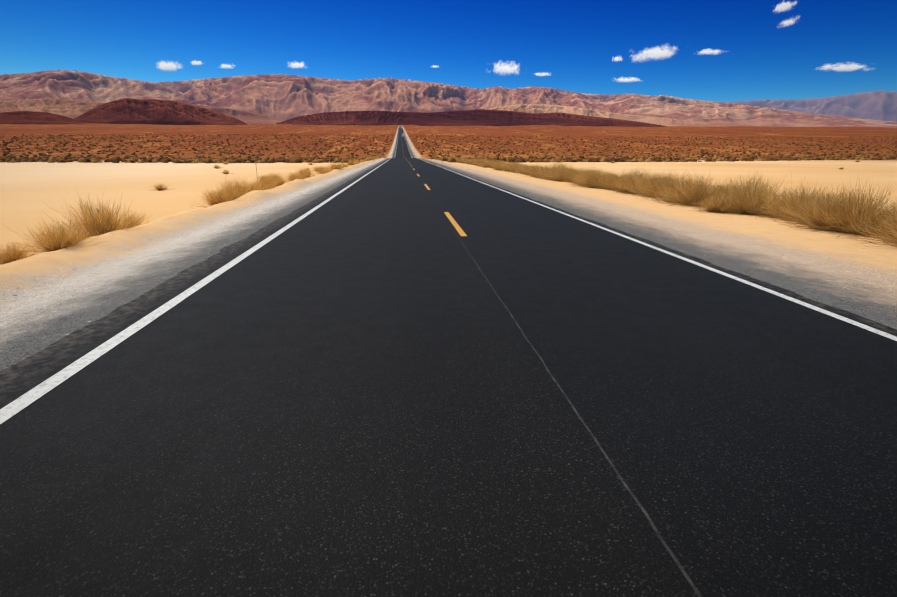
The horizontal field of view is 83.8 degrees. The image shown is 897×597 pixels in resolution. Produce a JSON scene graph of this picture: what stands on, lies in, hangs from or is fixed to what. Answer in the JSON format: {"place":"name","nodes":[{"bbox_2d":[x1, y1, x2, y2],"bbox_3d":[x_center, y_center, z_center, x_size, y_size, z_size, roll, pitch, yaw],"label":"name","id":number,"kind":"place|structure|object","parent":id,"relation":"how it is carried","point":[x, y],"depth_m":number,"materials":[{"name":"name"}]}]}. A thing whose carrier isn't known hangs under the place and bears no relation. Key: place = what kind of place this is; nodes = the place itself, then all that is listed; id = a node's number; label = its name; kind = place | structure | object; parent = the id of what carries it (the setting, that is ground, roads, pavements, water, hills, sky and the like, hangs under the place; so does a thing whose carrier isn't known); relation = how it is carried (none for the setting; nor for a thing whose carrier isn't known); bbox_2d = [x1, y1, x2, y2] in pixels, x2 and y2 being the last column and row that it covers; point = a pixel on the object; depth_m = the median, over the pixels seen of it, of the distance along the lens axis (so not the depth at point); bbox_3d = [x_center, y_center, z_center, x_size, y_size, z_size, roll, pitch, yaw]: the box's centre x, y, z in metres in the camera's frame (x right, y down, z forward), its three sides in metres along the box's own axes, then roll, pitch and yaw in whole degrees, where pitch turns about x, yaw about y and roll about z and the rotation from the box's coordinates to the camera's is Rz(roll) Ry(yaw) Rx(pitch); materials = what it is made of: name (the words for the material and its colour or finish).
{"place":"outdoors","nodes":[
{"label":"outdoors","id":0,"kind":"place"},
{"bbox_2d":[0,111,83,123],"bbox_3d":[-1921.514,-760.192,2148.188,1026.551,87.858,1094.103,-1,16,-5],"label":"dark hill","id":1,"kind":"structure","parent":0,"point":[22,117],"depth_m":2032.24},
{"bbox_2d":[0,98,285,123],"bbox_3d":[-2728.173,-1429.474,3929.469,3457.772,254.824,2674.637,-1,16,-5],"label":"tan hill","id":2,"kind":"structure","parent":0,"point":[72,109],"depth_m":3676.76,"materials":[{"name":"brown stone"}]},
{"bbox_2d":[75,98,246,124],"bbox_3d":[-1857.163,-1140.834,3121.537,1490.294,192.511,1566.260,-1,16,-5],"label":"dark hill","id":3,"kind":"structure","parent":0,"point":[143,111],"depth_m":2746.60,"materials":[{"name":"brown stone"}]},
{"bbox_2d":[157,61,180,69],"bbox_3d":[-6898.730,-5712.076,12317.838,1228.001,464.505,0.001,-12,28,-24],"label":"cloud","id":4,"kind":"structure","parent":0,"point":[163,65],"depth_m":12308.21,"materials":[{"name":"white"}]},
{"bbox_2d":[187,58,201,68],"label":"cloud","id":5,"kind":"structure","parent":0,"point":[194,62],"depth_m":12334.35,"materials":[{"name":"white"}]},
{"bbox_2d":[221,64,233,67],"bbox_3d":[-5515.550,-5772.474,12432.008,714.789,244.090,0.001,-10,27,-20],"label":"cloud","id":6,"kind":"structure","parent":0,"point":[225,66],"depth_m":12422.51,"materials":[{"name":"white"}]},
{"bbox_2d":[288,62,303,67],"bbox_3d":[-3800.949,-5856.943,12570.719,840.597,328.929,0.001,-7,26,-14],"label":"cloud","id":7,"kind":"structure","parent":0,"point":[296,65],"depth_m":12564.33,"materials":[{"name":"white"}]},
{"bbox_2d":[0,125,896,596],"bbox_3d":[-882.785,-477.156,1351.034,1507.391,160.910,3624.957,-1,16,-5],"label":"road","id":8,"kind":"structure","parent":0,"point":[386,379],"depth_m":3.16,"materials":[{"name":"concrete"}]},
{"bbox_2d":[0,132,398,423],"bbox_3d":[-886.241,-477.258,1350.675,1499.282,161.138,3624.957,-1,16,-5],"label":"edge line","id":9,"kind":"object","parent":8,"relation":"on","point":[14,407],"depth_m":4.63,"materials":[{"name":"white paint"}]},
{"bbox_2d":[402,145,466,235],"bbox_3d":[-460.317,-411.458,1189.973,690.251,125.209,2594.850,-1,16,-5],"label":"dashes","id":10,"kind":"structure","parent":8,"relation":"on","point":[456,225],"depth_m":12.20,"materials":[{"name":"yellow paint"}]},
{"bbox_2d":[403,132,896,340],"bbox_3d":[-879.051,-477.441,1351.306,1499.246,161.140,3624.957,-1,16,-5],"label":"edge line","id":11,"kind":"object","parent":8,"relation":"on","point":[879,332],"depth_m":6.57,"materials":[{"name":"white paint"}]},
{"bbox_2d":[0,123,896,370],"bbox_3d":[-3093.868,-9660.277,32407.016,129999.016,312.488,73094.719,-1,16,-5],"label":"ground","id":12,"kind":"structure","parent":0,"point":[48,298],"depth_m":21.35,"materials":[{"name":"beige sand"}]},
{"bbox_2d":[0,239,39,263],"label":"grass tuft","id":13,"kind":"object","parent":12,"relation":"on","point":[15,256],"depth_m":9.72,"materials":[{"name":"brown plant"}]},
{"bbox_2d":[2,216,111,256],"bbox_3d":[-7.529,-1.226,9.478,1.872,0.789,1.779,-14,22,-40],"label":"gold bush","id":14,"kind":"object","parent":12,"relation":"on","point":[56,241],"depth_m":9.42,"materials":[{"name":"dry grass"},{"name":"twigs"}]},
{"bbox_2d":[20,222,97,251],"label":"grass tuft","id":15,"kind":"object","parent":12,"relation":"on","point":[72,236],"depth_m":10.55,"materials":[{"name":"brown plant"}]},
{"bbox_2d":[35,189,161,238],"bbox_3d":[-7.961,-1.864,11.249,2.556,1.324,2.429,3,17,10],"label":"gold bush","id":16,"kind":"object","parent":12,"relation":"on","point":[105,223],"depth_m":11.09,"materials":[{"name":"dry grass"},{"name":"twigs"}]},
{"bbox_2d":[110,208,152,229],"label":"grass tuft","id":17,"kind":"object","parent":12,"relation":"on","point":[133,221],"depth_m":13.07,"materials":[{"name":"beige plant"}]},
{"bbox_2d":[152,183,170,190],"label":"grass tuft","id":18,"kind":"object","parent":12,"relation":"on","point":[160,187],"depth_m":28.00,"materials":[{"name":"beige plant"}]},
{"bbox_2d":[191,186,245,207],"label":"grass tuft","id":19,"kind":"object","parent":12,"relation":"on","point":[212,200],"depth_m":18.36,"materials":[{"name":"brown plant"}]},
{"bbox_2d":[202,174,258,196],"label":"grass tuft","id":20,"kind":"object","parent":12,"relation":"on","point":[239,185],"depth_m":21.36,"materials":[{"name":"beige plant"}]},
{"bbox_2d":[214,181,255,200],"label":"grass tuft","id":21,"kind":"object","parent":12,"relation":"on","point":[234,194],"depth_m":19.80,"materials":[{"name":"brown plant"}]},
{"bbox_2d":[235,178,277,193],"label":"grass tuft","id":22,"kind":"object","parent":12,"relation":"on","point":[252,187],"depth_m":23.47,"materials":[{"name":"beige plant"}]},
{"bbox_2d":[255,177,273,184],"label":"grass tuft","id":23,"kind":"object","parent":12,"relation":"on","point":[267,178],"depth_m":33.21,"materials":[{"name":"brown plant"}]},
{"bbox_2d":[251,177,280,189],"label":"grass tuft","id":24,"kind":"object","parent":12,"relation":"on","point":[268,186],"depth_m":25.56,"materials":[{"name":"brown plant"}]},
{"bbox_2d":[263,173,287,180],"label":"grass tuft","id":25,"kind":"object","parent":12,"relation":"on","point":[274,176],"depth_m":36.30,"materials":[{"name":"beige plant"}]},
{"bbox_2d":[271,176,288,185],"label":"grass tuft","id":26,"kind":"object","parent":12,"relation":"on","point":[280,182],"depth_m":27.17,"materials":[{"name":"brown plant"}]},
{"bbox_2d":[285,173,304,180],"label":"grass tuft","id":27,"kind":"object","parent":12,"relation":"on","point":[295,177],"depth_m":33.22,"materials":[{"name":"brown plant"}]},
{"bbox_2d":[285,171,309,181],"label":"grass tuft","id":28,"kind":"object","parent":12,"relation":"on","point":[296,175],"depth_m":34.08,"materials":[{"name":"brown plant"}]},
{"bbox_2d":[294,166,316,177],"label":"grass tuft","id":29,"kind":"object","parent":12,"relation":"on","point":[306,173],"depth_m":36.63,"materials":[{"name":"beige plant"}]},
{"bbox_2d":[314,164,330,173],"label":"grass tuft","id":30,"kind":"object","parent":12,"relation":"on","point":[320,168],"depth_m":44.51,"materials":[{"name":"brown plant"}]},
{"bbox_2d":[328,163,343,169],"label":"grass tuft","id":31,"kind":"object","parent":12,"relation":"on","point":[337,166],"depth_m":50.76,"materials":[{"name":"beige plant"}]},
{"bbox_2d":[0,133,896,162],"bbox_3d":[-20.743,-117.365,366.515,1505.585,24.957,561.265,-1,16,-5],"label":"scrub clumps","id":32,"kind":"object","parent":12,"relation":"on","point":[6,156],"depth_m":255.00,"materials":[{"name":"brown plant"}]},
{"bbox_2d":[479,161,490,167],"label":"grass tuft","id":33,"kind":"object","parent":12,"relation":"on","point":[485,165],"depth_m":68.49,"materials":[{"name":"beige plant"}]},
{"bbox_2d":[492,163,503,169],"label":"grass tuft","id":34,"kind":"object","parent":12,"relation":"on","point":[497,167],"depth_m":57.90,"materials":[{"name":"brown plant"}]},
{"bbox_2d":[499,164,508,170],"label":"grass tuft","id":35,"kind":"object","parent":12,"relation":"on","point":[504,168],"depth_m":55.23,"materials":[{"name":"brown plant"}]},
{"bbox_2d":[505,162,518,171],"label":"grass tuft","id":36,"kind":"object","parent":12,"relation":"on","point":[511,167],"depth_m":52.46,"materials":[{"name":"brown plant"}]},
{"bbox_2d":[509,164,524,173],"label":"grass tuft","id":37,"kind":"object","parent":12,"relation":"on","point":[520,171],"depth_m":49.42,"materials":[{"name":"brown plant"}]},
{"bbox_2d":[516,166,533,174],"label":"grass tuft","id":38,"kind":"object","parent":12,"relation":"on","point":[527,168],"depth_m":45.97,"materials":[{"name":"brown plant"}]},
{"bbox_2d":[526,167,542,177],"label":"grass tuft","id":39,"kind":"object","parent":12,"relation":"on","point":[538,171],"depth_m":41.64,"materials":[{"name":"brown plant"}]},
{"bbox_2d":[535,170,551,178],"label":"grass tuft","id":40,"kind":"object","parent":12,"relation":"on","point":[541,175],"depth_m":39.56,"materials":[{"name":"brown plant"}]},
{"bbox_2d":[535,171,555,179],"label":"grass tuft","id":41,"kind":"object","parent":12,"relation":"on","point":[548,176],"depth_m":37.68,"materials":[{"name":"brown plant"}]},
{"bbox_2d":[539,162,566,179],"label":"grass tuft","id":42,"kind":"object","parent":12,"relation":"on","point":[555,167],"depth_m":38.57,"materials":[{"name":"beige plant"}]},
{"bbox_2d":[543,163,571,181],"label":"grass tuft","id":43,"kind":"object","parent":12,"relation":"on","point":[557,173],"depth_m":36.34,"materials":[{"name":"brown plant"}]},
{"bbox_2d":[549,166,588,181],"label":"grass tuft","id":44,"kind":"object","parent":12,"relation":"on","point":[566,175],"depth_m":35.44,"materials":[{"name":"brown plant"}]},
{"bbox_2d":[564,165,588,181],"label":"grass tuft","id":45,"kind":"object","parent":12,"relation":"on","point":[575,172],"depth_m":34.76,"materials":[{"name":"brown plant"}]},
{"bbox_2d":[565,169,588,182],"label":"grass tuft","id":46,"kind":"object","parent":12,"relation":"on","point":[577,175],"depth_m":33.88,"materials":[{"name":"brown plant"}]},
{"bbox_2d":[566,169,598,186],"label":"grass tuft","id":47,"kind":"object","parent":12,"relation":"on","point":[580,180],"depth_m":31.42,"materials":[{"name":"brown plant"}]},
{"bbox_2d":[566,167,612,187],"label":"grass tuft","id":48,"kind":"object","parent":12,"relation":"on","point":[589,181],"depth_m":29.70,"materials":[{"name":"brown plant"}]},
{"bbox_2d":[588,169,624,189],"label":"clump","id":49,"kind":"object","parent":12,"relation":"on","point":[608,180],"depth_m":28.24,"materials":[{"name":"brown plant"}]},
{"bbox_2d":[605,168,645,194],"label":"clump","id":50,"kind":"object","parent":12,"relation":"on","point":[619,189],"depth_m":26.01,"materials":[{"name":"brown plant"}]},
{"bbox_2d":[606,164,654,190],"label":"clump","id":51,"kind":"object","parent":12,"relation":"on","point":[637,171],"depth_m":26.94,"materials":[{"name":"brown plant"}]},
{"bbox_2d":[614,173,649,195],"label":"clump","id":52,"kind":"object","parent":12,"relation":"on","point":[631,187],"depth_m":25.20,"materials":[{"name":"brown plant"}]},
{"bbox_2d":[618,170,694,197],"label":"clump","id":53,"kind":"object","parent":12,"relation":"on","point":[647,185],"depth_m":23.64,"materials":[{"name":"brown plant"}]},
{"bbox_2d":[645,176,684,202],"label":"clump","id":54,"kind":"object","parent":12,"relation":"on","point":[666,200],"depth_m":21.12,"materials":[{"name":"brown plant"}]},
{"bbox_2d":[639,166,693,199],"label":"clump","id":55,"kind":"object","parent":12,"relation":"on","point":[664,178],"depth_m":22.58,"materials":[{"name":"brown plant"}]},
{"bbox_2d":[658,170,724,204],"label":"clump","id":56,"kind":"object","parent":12,"relation":"on","point":[686,190],"depth_m":20.22,"materials":[{"name":"brown plant"}]},
{"bbox_2d":[652,166,732,208],"bbox_3d":[9.730,-4.498,19.728,3.182,1.734,3.112,3,17,11],"label":"olive bush","id":57,"kind":"object","parent":12,"relation":"on","point":[696,193],"depth_m":19.65,"materials":[{"name":"brown plant"}]},
{"bbox_2d":[686,181,736,205],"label":"clump","id":58,"kind":"object","parent":12,"relation":"on","point":[718,191],"depth_m":19.38,"materials":[{"name":"brown plant"}]},
{"bbox_2d":[690,190,740,214],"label":"clump","id":59,"kind":"object","parent":12,"relation":"on","point":[710,205],"depth_m":17.53,"materials":[{"name":"brown plant"}]},
{"bbox_2d":[700,179,746,200],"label":"clump","id":60,"kind":"object","parent":12,"relation":"on","point":[718,188],"depth_m":19.93,"materials":[{"name":"brown plant"}]},
{"bbox_2d":[717,197,761,214],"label":"clump","id":61,"kind":"object","parent":12,"relation":"on","point":[731,205],"depth_m":17.37,"materials":[{"name":"brown plant"}]},
{"bbox_2d":[697,169,788,206],"bbox_3d":[11.201,-4.065,18.454,3.891,1.652,3.765,0,16,0],"label":"olive bush","id":62,"kind":"object","parent":12,"relation":"on","point":[745,181],"depth_m":18.25,"materials":[{"name":"brown plant"}]},
{"bbox_2d":[708,174,784,216],"bbox_3d":[10.337,-3.579,17.020,3.338,1.502,3.230,2,16,7],"label":"clump","id":63,"kind":"object","parent":12,"relation":"on","point":[751,197],"depth_m":16.98,"materials":[{"name":"brown plant"}]},
{"bbox_2d":[747,184,797,218],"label":"clump","id":64,"kind":"object","parent":12,"relation":"on","point":[774,195],"depth_m":16.22,"materials":[{"name":"brown plant"}]},
{"bbox_2d":[744,173,845,223],"bbox_3d":[11.028,-3.138,15.384,3.217,1.588,3.289,-7,18,-23],"label":"olive bush","id":65,"kind":"object","parent":12,"relation":"on","point":[795,201],"depth_m":15.46,"materials":[{"name":"brown plant"}]},
{"bbox_2d":[765,186,887,226],"bbox_3d":[11.030,-2.754,14.484,3.356,1.352,3.132,1,16,3],"label":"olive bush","id":66,"kind":"object","parent":12,"relation":"on","point":[817,200],"depth_m":14.68,"materials":[{"name":"brown plant"}]},
{"bbox_2d":[770,186,887,236],"bbox_3d":[10.385,-2.495,13.536,3.074,1.365,2.869,6,17,18],"label":"olive bush","id":67,"kind":"object","parent":12,"relation":"on","point":[809,211],"depth_m":13.56,"materials":[{"name":"brown plant"}]},
{"bbox_2d":[788,175,896,236],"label":"olive bush","id":68,"kind":"object","parent":12,"relation":"on","point":[862,213],"depth_m":12.87,"materials":[{"name":"brown plant"}]},
{"bbox_2d":[811,195,895,235],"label":"olive bush","id":69,"kind":"object","parent":12,"relation":"on","point":[851,219],"depth_m":13.10,"materials":[{"name":"brown plant"}]},
{"bbox_2d":[836,202,896,250],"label":"clump","id":70,"kind":"object","parent":12,"relation":"on","point":[893,233],"depth_m":11.36,"materials":[{"name":"brown plant"}]},
{"bbox_2d":[837,201,896,237],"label":"clump","id":71,"kind":"object","parent":12,"relation":"on","point":[885,222],"depth_m":12.45,"materials":[{"name":"brown plant"}]},
{"bbox_2d":[868,199,896,239],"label":"clump","id":72,"kind":"object","parent":12,"relation":"on","point":[887,218],"depth_m":12.18,"materials":[{"name":"brown plant"}]},
{"bbox_2d":[0,69,896,127],"bbox_3d":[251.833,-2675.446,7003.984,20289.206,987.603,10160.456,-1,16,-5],"label":"mountain range","id":73,"kind":"structure","parent":0,"point":[285,97],"depth_m":5678.69,"materials":[{"name":"brown stone"}]},
{"bbox_2d":[0,0,896,102],"label":"sky","id":74,"kind":"structure","parent":0,"point":[575,42],"materials":[{"name":"blue"}]},
{"bbox_2d":[276,109,667,126],"bbox_3d":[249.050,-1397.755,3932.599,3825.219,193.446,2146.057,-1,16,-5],"label":"dark hill","id":75,"kind":"structure","parent":0,"point":[481,117],"depth_m":3670.91,"materials":[{"name":"brown stone"}]},
{"bbox_2d":[494,61,529,75],"bbox_3d":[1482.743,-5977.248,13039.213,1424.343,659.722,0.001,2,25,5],"label":"cloud","id":76,"kind":"structure","parent":0,"point":[504,68],"depth_m":13028.64,"materials":[{"name":"white"}]},
{"bbox_2d":[535,73,549,75],"bbox_3d":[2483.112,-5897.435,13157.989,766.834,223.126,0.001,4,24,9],"label":"cloud","id":77,"kind":"structure","parent":0,"point":[541,74],"depth_m":13160.60,"materials":[{"name":"white"}]},
{"bbox_2d":[612,55,627,64],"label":"cloud","id":78,"kind":"structure","parent":0,"point":[618,58],"depth_m":13215.82,"materials":[{"name":"white"}]},
{"bbox_2d":[488,104,761,126],"bbox_3d":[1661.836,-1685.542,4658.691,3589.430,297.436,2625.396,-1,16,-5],"label":"tan hill","id":79,"kind":"structure","parent":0,"point":[544,108],"depth_m":4579.02,"materials":[{"name":"beige stone"}]},
{"bbox_2d":[615,77,639,81],"bbox_3d":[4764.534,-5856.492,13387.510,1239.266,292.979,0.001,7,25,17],"label":"cloud","id":80,"kind":"structure","parent":0,"point":[627,79],"depth_m":13381.40,"materials":[{"name":"white"}]},
{"bbox_2d":[633,46,695,60],"bbox_3d":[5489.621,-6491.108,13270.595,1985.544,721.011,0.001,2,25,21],"label":"cloud","id":81,"kind":"structure","parent":0,"point":[658,52],"depth_m":13261.23,"materials":[{"name":"white"}]},
{"bbox_2d":[699,49,719,53],"bbox_3d":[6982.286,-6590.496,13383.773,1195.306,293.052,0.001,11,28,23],"label":"cloud","id":82,"kind":"structure","parent":0,"point":[707,51],"depth_m":13373.96,"materials":[{"name":"white"}]},
{"bbox_2d":[774,2,804,19],"bbox_3d":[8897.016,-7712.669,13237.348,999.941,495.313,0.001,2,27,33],"label":"cloud","id":83,"kind":"structure","parent":0,"point":[783,6],"depth_m":13233.04,"materials":[{"name":"white"}]},
{"bbox_2d":[781,17,798,25],"bbox_3d":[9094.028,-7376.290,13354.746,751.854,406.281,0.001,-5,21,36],"label":"cloud","id":84,"kind":"structure","parent":0,"point":[788,22],"depth_m":13358.09,"materials":[{"name":"white"}]},
{"bbox_2d":[724,90,896,121],"bbox_3d":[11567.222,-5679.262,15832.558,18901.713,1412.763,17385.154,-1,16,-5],"label":"mountain range","id":85,"kind":"structure","parent":0,"point":[880,105],"depth_m":14339.86,"materials":[{"name":"purple stone"}]},
{"bbox_2d":[820,63,868,70],"bbox_3d":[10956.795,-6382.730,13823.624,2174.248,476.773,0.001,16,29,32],"label":"cloud","id":86,"kind":"structure","parent":0,"point":[843,67],"depth_m":13840.96,"materials":[{"name":"white"}]}
]}

